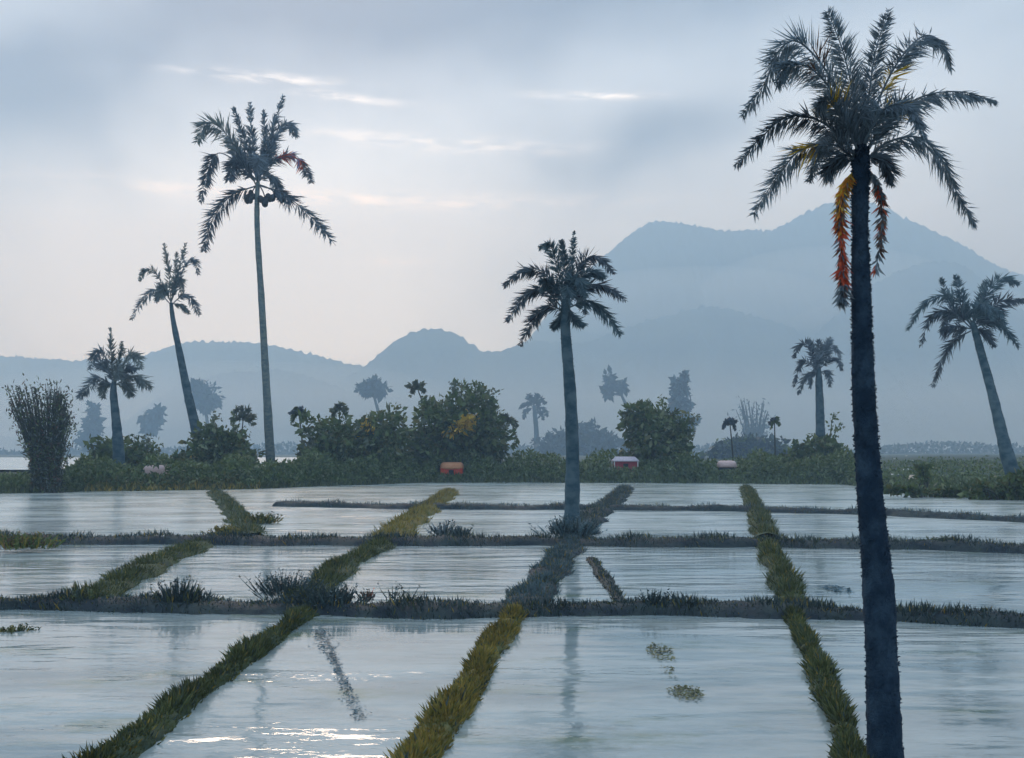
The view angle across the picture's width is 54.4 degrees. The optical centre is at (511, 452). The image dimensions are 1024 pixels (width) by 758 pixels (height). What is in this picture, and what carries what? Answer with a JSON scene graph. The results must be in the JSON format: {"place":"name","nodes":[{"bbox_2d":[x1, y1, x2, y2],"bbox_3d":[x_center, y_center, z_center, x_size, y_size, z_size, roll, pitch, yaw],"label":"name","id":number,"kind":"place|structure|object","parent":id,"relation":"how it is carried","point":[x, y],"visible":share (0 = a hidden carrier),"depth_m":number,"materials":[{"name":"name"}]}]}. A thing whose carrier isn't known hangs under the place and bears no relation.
{"place":"outdoors","nodes":[
{"label":"outdoors","id":0,"kind":"place"},
{"bbox_2d":[80,541,213,595],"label":"earth bank","id":1,"kind":"structure","parent":0,"point":[179,556],"depth_m":25.02,"materials":[{"name":"green plant"}]},
{"bbox_2d":[0,457,296,469],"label":"lake","id":2,"kind":"structure","parent":0,"point":[14,463],"depth_m":213.10,"materials":[{"name":"liquid"}]},
{"bbox_2d":[0,340,363,437],"bbox_3d":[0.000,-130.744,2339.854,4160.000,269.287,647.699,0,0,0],"label":"hill","id":3,"kind":"structure","parent":0,"point":[203,358],"depth_m":2281.85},
{"bbox_2d":[207,491,263,534],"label":"earth bank","id":4,"kind":"structure","parent":0,"point":[227,513],"depth_m":47.09,"materials":[{"name":"green plant"}]},
{"bbox_2d":[201,523,240,534],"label":"grass tuft","id":5,"kind":"object","parent":4,"relation":"on","point":[223,529],"visible":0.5,"depth_m":35.84,"materials":[{"name":"green plant"}]},
{"bbox_2d":[228,511,286,523],"bbox_3d":[-10.755,2.790,42.143,2.364,0.661,1.447,0,0,6],"label":"grass tuft","id":6,"kind":"object","parent":4,"relation":"on","point":[267,518],"visible":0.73,"depth_m":41.92,"materials":[{"name":"green plant"}]},
{"bbox_2d":[293,539,393,599],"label":"earth bank","id":7,"kind":"structure","parent":0,"point":[347,571],"depth_m":25.21,"materials":[{"name":"green plant"}]},
{"bbox_2d":[239,568,328,598],"bbox_3d":[-4.492,2.587,19.947,1.486,0.676,1.402,0,0,-45],"label":"grass clump","id":8,"kind":"object","parent":7,"relation":"on","point":[279,585],"visible":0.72,"depth_m":19.84,"materials":[{"name":"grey plant"}]},
{"bbox_2d":[371,490,458,536],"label":"earth bank","id":9,"kind":"structure","parent":0,"point":[409,530],"depth_m":41.93,"materials":[{"name":"green plant"}]},
{"bbox_2d":[0,368,980,452],"bbox_3d":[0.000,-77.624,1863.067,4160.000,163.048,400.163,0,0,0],"label":"hill","id":10,"kind":"structure","parent":0,"point":[290,391],"depth_m":1813.08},
{"bbox_2d":[0,483,1023,757],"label":"water","id":11,"kind":"structure","parent":0,"point":[556,687],"depth_m":15.70,"materials":[{"name":"grey liquid"}]},
{"bbox_2d":[0,623,40,633],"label":"grass tuft","id":12,"kind":"object","parent":11,"relation":"on","point":[3,629],"visible":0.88,"depth_m":16.68,"materials":[{"name":"green plant"}]},
{"bbox_2d":[111,611,319,757],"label":"earth bank","id":13,"kind":"structure","parent":11,"relation":"on","point":[148,743],"depth_m":10.78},
{"bbox_2d":[312,630,371,720],"bbox_3d":[-2.434,2.986,13.919,0.489,0.034,5.885,0,0,-17],"label":"water weed","id":14,"kind":"object","parent":11,"relation":"on","point":[336,664],"visible":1,"depth_m":13.69,"materials":[{"name":"green plant"}]},
{"bbox_2d":[408,616,522,757],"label":"earth bank","id":15,"kind":"structure","parent":11,"relation":"on","point":[447,727],"depth_m":11.04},
{"bbox_2d":[505,535,584,603],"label":"earth bank","id":16,"kind":"structure","parent":11,"relation":"on","point":[562,574],"depth_m":23.76,"materials":[{"name":"plant"}]},
{"bbox_2d":[501,230,626,523],"bbox_3d":[1.928,-2.625,36.956,4.745,11.594,3.026,0,0,0],"label":"palm tree","id":17,"kind":"object","parent":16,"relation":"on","point":[572,285],"visible":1,"depth_m":36.92,"materials":[{"name":"green plant"}]},
{"bbox_2d":[528,513,606,536],"bbox_3d":[1.926,2.513,34.213,2.707,0.883,1.799,0,0,-19],"label":"shrub","id":18,"kind":"object","parent":16,"relation":"on","point":[562,527],"visible":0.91,"depth_m":34.12,"materials":[{"name":"plant"}]},
{"bbox_2d":[586,557,627,601],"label":"earth bank","id":19,"kind":"structure","parent":11,"relation":"on","point":[605,582],"depth_m":23.10,"materials":[{"name":"green plant"}]},
{"bbox_2d":[646,642,676,660],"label":"water weed","id":20,"kind":"object","parent":11,"relation":"on","point":[660,650],"visible":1,"depth_m":14.91,"materials":[{"name":"green plant"}]},
{"bbox_2d":[666,684,706,699],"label":"water weed","id":21,"kind":"object","parent":11,"relation":"on","point":[679,688],"visible":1,"depth_m":12.36,"materials":[{"name":"green plant"}]},
{"bbox_2d":[786,615,861,757],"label":"earth bank","id":22,"kind":"structure","parent":11,"relation":"on","point":[810,688],"depth_m":11.73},
{"bbox_2d":[732,5,998,757],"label":"palm tree","id":23,"kind":"object","parent":22,"relation":"on","point":[884,734],"visible":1,"depth_m":9.22,"materials":[{"name":"green plant"}]},
{"bbox_2d":[823,584,852,592],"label":"water weed","id":24,"kind":"object","parent":11,"relation":"on","point":[834,588],"visible":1,"depth_m":21.72,"materials":[{"name":"green plant"}]},
{"bbox_2d":[923,535,969,541],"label":"grass tuft","id":25,"kind":"object","parent":11,"relation":"on","point":[940,538],"visible":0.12,"depth_m":32.51,"materials":[{"name":"green plant"}]},
{"bbox_2d":[0,471,1023,757],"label":"grass","id":26,"kind":"structure","parent":0,"point":[846,741],"depth_m":18.91,"materials":[{"name":"plant"}]},
{"bbox_2d":[377,583,408,599],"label":"grass tuft","id":27,"kind":"object","parent":26,"relation":"on","point":[394,593],"visible":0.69,"depth_m":19.26,"materials":[{"name":"plant"}]},
{"bbox_2d":[387,581,419,600],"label":"grass tuft","id":28,"kind":"object","parent":26,"relation":"on","point":[408,592],"visible":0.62,"depth_m":19.04,"materials":[{"name":"plant"}]},
{"bbox_2d":[0,596,1023,627],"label":"earth bank","id":29,"kind":"structure","parent":0,"point":[758,611],"depth_m":18.33,"materials":[{"name":"soil"}]},
{"bbox_2d":[58,586,124,602],"bbox_3d":[-8.216,2.775,19.483,1.216,0.354,0.975,0,0,-24],"label":"grass tuft","id":30,"kind":"object","parent":29,"relation":"on","point":[93,592],"visible":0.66,"depth_m":19.31,"materials":[{"name":"green plant"}]},
{"bbox_2d":[149,575,214,603],"bbox_3d":[-6.311,2.630,19.055,1.320,0.586,0.931,0,0,0],"label":"grass clump","id":31,"kind":"object","parent":29,"relation":"on","point":[182,589],"visible":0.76,"depth_m":19.03,"materials":[{"name":"green plant"}]},
{"bbox_2d":[280,581,374,607],"bbox_3d":[-3.456,2.699,18.965,1.679,0.487,1.280,0,0,-31],"label":"grass clump","id":32,"kind":"object","parent":29,"relation":"on","point":[344,595],"visible":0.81,"depth_m":18.82,"materials":[{"name":"plant"}]},
{"bbox_2d":[355,588,375,601],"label":"grass tuft","id":33,"kind":"object","parent":29,"relation":"on","point":[367,595],"visible":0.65,"depth_m":19.41,"materials":[{"name":"plant"}]},
{"bbox_2d":[635,588,671,606],"bbox_3d":[2.636,2.725,18.635,0.779,0.421,0.658,0,0,0],"label":"grass tuft","id":34,"kind":"object","parent":29,"relation":"on","point":[653,598],"visible":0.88,"depth_m":18.62,"materials":[{"name":"plant"}]},
{"bbox_2d":[676,596,700,605],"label":"grass tuft","id":35,"kind":"object","parent":29,"relation":"on","point":[694,601],"visible":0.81,"depth_m":18.50,"materials":[{"name":"plant"}]},
{"bbox_2d":[0,453,1023,492],"bbox_3d":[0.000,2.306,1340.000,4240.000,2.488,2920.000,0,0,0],"label":"ground","id":36,"kind":"structure","parent":0,"point":[910,457],"depth_m":183.22,"materials":[{"name":"green plant"}]},
{"bbox_2d":[1,373,78,492],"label":"bamboo clump","id":37,"kind":"object","parent":36,"relation":"on","point":[44,451],"visible":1,"depth_m":73.67,"materials":[{"name":"green plant"}]},
{"bbox_2d":[72,399,106,454],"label":"tree","id":38,"kind":"object","parent":36,"relation":"on","point":[93,421],"visible":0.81,"depth_m":697.04,"materials":[{"name":"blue plant"}]},
{"bbox_2d":[75,327,153,467],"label":"palm tree","id":39,"kind":"object","parent":36,"relation":"on","point":[118,372],"visible":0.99,"depth_m":85.74,"materials":[{"name":"green plant"}]},
{"bbox_2d":[82,432,163,473],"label":"bush","id":40,"kind":"object","parent":36,"relation":"on","point":[136,451],"visible":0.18,"depth_m":95.02,"materials":[{"name":"green plant"}]},
{"bbox_2d":[136,402,167,441],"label":"tree","id":41,"kind":"object","parent":36,"relation":"on","point":[153,420],"visible":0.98,"depth_m":758.16,"materials":[{"name":"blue plant"}]},
{"bbox_2d":[143,465,167,474],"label":"hut","id":42,"kind":"object","parent":36,"relation":"on","point":[160,470],"visible":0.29,"depth_m":85.83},
{"bbox_2d":[129,243,201,438],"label":"palm tree","id":43,"kind":"object","parent":36,"relation":"on","point":[161,291],"visible":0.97,"depth_m":103.93,"materials":[{"name":"green plant"}]},
{"bbox_2d":[164,449,211,471],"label":"bush","id":44,"kind":"object","parent":36,"relation":"on","point":[182,456],"visible":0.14,"depth_m":94.27,"materials":[{"name":"green plant"}]},
{"bbox_2d":[184,378,225,423],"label":"tree","id":45,"kind":"object","parent":36,"relation":"on","point":[206,401],"visible":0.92,"depth_m":757.16,"materials":[{"name":"blue plant"}]},
{"bbox_2d":[178,411,265,474],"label":"bush","id":46,"kind":"object","parent":36,"relation":"on","point":[213,445],"visible":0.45,"depth_m":96.10,"materials":[{"name":"green plant"}]},
{"bbox_2d":[229,404,257,429],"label":"banana plant","id":47,"kind":"object","parent":36,"relation":"on","point":[245,415],"visible":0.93,"depth_m":97.95,"materials":[{"name":"green plant"}]},
{"bbox_2d":[189,94,335,462],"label":"palm tree","id":48,"kind":"object","parent":36,"relation":"on","point":[247,162],"visible":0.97,"depth_m":99.71,"materials":[{"name":"green plant"}]},
{"bbox_2d":[288,405,310,440],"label":"banana plant","id":49,"kind":"object","parent":36,"relation":"on","point":[293,413],"visible":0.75,"depth_m":99.79,"materials":[{"name":"green plant"}]},
{"bbox_2d":[292,408,369,472],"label":"bush","id":50,"kind":"object","parent":36,"relation":"on","point":[337,441],"visible":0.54,"depth_m":97.75,"materials":[{"name":"green plant"}]},
{"bbox_2d":[329,401,348,419],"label":"banana plant","id":51,"kind":"object","parent":36,"relation":"on","point":[335,409],"visible":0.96,"depth_m":99.82,"materials":[{"name":"green plant"}]},
{"bbox_2d":[354,374,392,423],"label":"tree","id":52,"kind":"object","parent":36,"relation":"on","point":[374,387],"visible":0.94,"depth_m":727.93,"materials":[{"name":"blue plant"}]},
{"bbox_2d":[351,401,417,476],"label":"bush","id":53,"kind":"object","parent":36,"relation":"on","point":[383,435],"visible":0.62,"depth_m":99.66,"materials":[{"name":"green plant"}]},
{"bbox_2d":[404,379,426,428],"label":"banana plant","id":54,"kind":"object","parent":36,"relation":"on","point":[416,385],"visible":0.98,"depth_m":105.83,"materials":[{"name":"green plant"}]},
{"bbox_2d":[0,446,855,491],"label":"undergrowth","id":55,"kind":"object","parent":36,"relation":"on","point":[84,470],"visible":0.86,"depth_m":95.20,"materials":[{"name":"green plant"}]},
{"bbox_2d":[440,462,463,475],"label":"hut","id":56,"kind":"object","parent":36,"relation":"on","point":[450,467],"visible":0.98,"depth_m":102.00,"materials":[{"name":"orange ceramic"}]},
{"bbox_2d":[404,377,519,473],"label":"bush","id":57,"kind":"object","parent":36,"relation":"on","point":[451,426],"visible":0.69,"depth_m":104.23,"materials":[{"name":"green plant"}]},
{"bbox_2d":[499,413,518,462],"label":"banana plant","id":58,"kind":"object","parent":36,"relation":"on","point":[511,420],"visible":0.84,"depth_m":106.82,"materials":[{"name":"green plant"}]},
{"bbox_2d":[0,440,1023,454],"bbox_3d":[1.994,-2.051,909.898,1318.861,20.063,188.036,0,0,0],"label":"wood","id":59,"kind":"object","parent":36,"relation":"on","point":[898,448],"visible":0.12,"depth_m":851.00,"materials":[{"name":"green plant"}]},
{"bbox_2d":[519,393,548,450],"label":"palm tree","id":60,"kind":"object","parent":36,"relation":"on","point":[533,401],"visible":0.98,"depth_m":639.15,"materials":[{"name":"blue plant"}]},
{"bbox_2d":[530,416,627,455],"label":"bush","id":61,"kind":"object","parent":36,"relation":"on","point":[590,440],"visible":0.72,"depth_m":615.39,"materials":[{"name":"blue plant"}]},
{"bbox_2d":[599,364,629,414],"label":"tree","id":62,"kind":"object","parent":36,"relation":"on","point":[610,387],"visible":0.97,"depth_m":758.39,"materials":[{"name":"blue plant"}]},
{"bbox_2d":[611,451,638,473],"bbox_3d":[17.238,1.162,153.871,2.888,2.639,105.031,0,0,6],"label":"hut","id":63,"kind":"object","parent":36,"relation":"on","point":[630,462],"visible":0.46,"depth_m":102.00,"materials":[{"name":"red metal"}]},
{"bbox_2d":[610,394,700,470],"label":"bush","id":64,"kind":"object","parent":36,"relation":"on","point":[664,430],"visible":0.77,"depth_m":104.60,"materials":[{"name":"green plant"}]},
{"bbox_2d":[667,370,701,432],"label":"tree","id":65,"kind":"object","parent":36,"relation":"on","point":[679,390],"visible":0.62,"depth_m":616.56,"materials":[{"name":"blue plant"}]},
{"bbox_2d":[717,460,736,471],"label":"hut","id":66,"kind":"object","parent":36,"relation":"on","point":[724,465],"visible":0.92,"depth_m":102.00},
{"bbox_2d":[721,416,737,457],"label":"palm tree","id":67,"kind":"object","parent":36,"relation":"on","point":[732,421],"visible":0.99,"depth_m":119.91,"materials":[{"name":"plant"}]},
{"bbox_2d":[699,432,796,459],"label":"bush","id":68,"kind":"object","parent":36,"relation":"on","point":[744,445],"visible":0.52,"depth_m":297.19,"materials":[{"name":"green plant"}]},
{"bbox_2d":[727,396,775,437],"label":"bamboo clump","id":69,"kind":"object","parent":36,"relation":"on","point":[759,428],"visible":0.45,"depth_m":639.18,"materials":[{"name":"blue plant"}]},
{"bbox_2d":[768,416,780,455],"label":"banana plant","id":70,"kind":"object","parent":36,"relation":"on","point":[773,421],"visible":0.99,"depth_m":119.92,"materials":[{"name":"green plant"}]},
{"bbox_2d":[759,412,854,473],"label":"bush","id":71,"kind":"object","parent":36,"relation":"on","point":[827,444],"visible":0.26,"depth_m":103.34,"materials":[{"name":"green plant"}]},
{"bbox_2d":[791,337,844,448],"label":"palm tree","id":72,"kind":"object","parent":36,"relation":"on","point":[817,356],"visible":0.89,"depth_m":107.79,"materials":[{"name":"green plant"}]},
{"bbox_2d":[912,462,934,487],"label":"bush","id":73,"kind":"object","parent":36,"relation":"on","point":[923,476],"visible":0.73,"depth_m":71.85,"materials":[{"name":"green plant"}]},
{"bbox_2d":[883,480,991,497],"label":"bush","id":74,"kind":"object","parent":36,"relation":"on","point":[913,490],"visible":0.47,"depth_m":65.78,"materials":[{"name":"green plant"}]},
{"bbox_2d":[881,455,1023,488],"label":"scrub","id":75,"kind":"object","parent":36,"relation":"on","point":[906,472],"visible":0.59,"depth_m":92.64,"materials":[{"name":"green plant"}]},
{"bbox_2d":[905,271,1023,498],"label":"palm tree","id":76,"kind":"object","parent":36,"relation":"on","point":[984,312],"visible":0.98,"depth_m":63.81,"materials":[{"name":"green plant"}]},
{"bbox_2d":[956,468,1023,499],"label":"bush","id":77,"kind":"object","parent":36,"relation":"on","point":[1011,487],"visible":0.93,"depth_m":62.72,"materials":[{"name":"green plant"}]},
{"bbox_2d":[0,0,1023,365],"label":"sky","id":78,"kind":"structure","parent":0,"point":[443,142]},
{"bbox_2d":[3,534,1023,553],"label":"earth bank","id":79,"kind":"structure","parent":0,"point":[437,541],"depth_m":31.93,"materials":[{"name":"soil"}]},
{"bbox_2d":[0,530,74,550],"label":"grass clump","id":80,"kind":"object","parent":79,"relation":"on","point":[19,542],"visible":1,"depth_m":29.86,"materials":[{"name":"green plant"}]},
{"bbox_2d":[423,519,457,535],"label":"grass tuft","id":81,"kind":"object","parent":79,"relation":"on","point":[436,530],"visible":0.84,"depth_m":34.29,"materials":[{"name":"plant"}]},
{"bbox_2d":[448,524,473,534],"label":"grass tuft","id":82,"kind":"object","parent":79,"relation":"on","point":[457,530],"visible":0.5,"depth_m":34.24,"materials":[{"name":"plant"}]},
{"bbox_2d":[580,486,632,533],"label":"earth bank","id":83,"kind":"structure","parent":0,"point":[602,519],"depth_m":47.73,"materials":[{"name":"green plant"}]},
{"bbox_2d":[272,501,1023,522],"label":"earth bank","id":84,"kind":"structure","parent":0,"point":[928,514],"depth_m":51.28,"materials":[{"name":"soil"}]},
{"bbox_2d":[335,304,970,451],"bbox_3d":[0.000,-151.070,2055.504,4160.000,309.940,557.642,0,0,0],"label":"hill","id":85,"kind":"structure","parent":0,"point":[725,357],"depth_m":1972.73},
{"bbox_2d":[738,486,778,537],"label":"earth bank","id":86,"kind":"structure","parent":0,"point":[751,520],"depth_m":38.89,"materials":[{"name":"green plant"}]},
{"bbox_2d":[527,198,1023,342],"bbox_3d":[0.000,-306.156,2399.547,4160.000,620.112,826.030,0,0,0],"label":"hill","id":87,"kind":"structure","parent":0,"point":[780,274],"depth_m":2331.23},
{"bbox_2d":[757,541,804,601],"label":"earth bank","id":88,"kind":"structure","parent":0,"point":[775,578],"depth_m":22.90,"materials":[{"name":"green plant"}]},
{"bbox_2d":[813,261,1023,450],"bbox_3d":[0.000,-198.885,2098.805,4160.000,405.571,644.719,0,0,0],"label":"hill","id":89,"kind":"structure","parent":0,"point":[954,403],"depth_m":1960.97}
]}

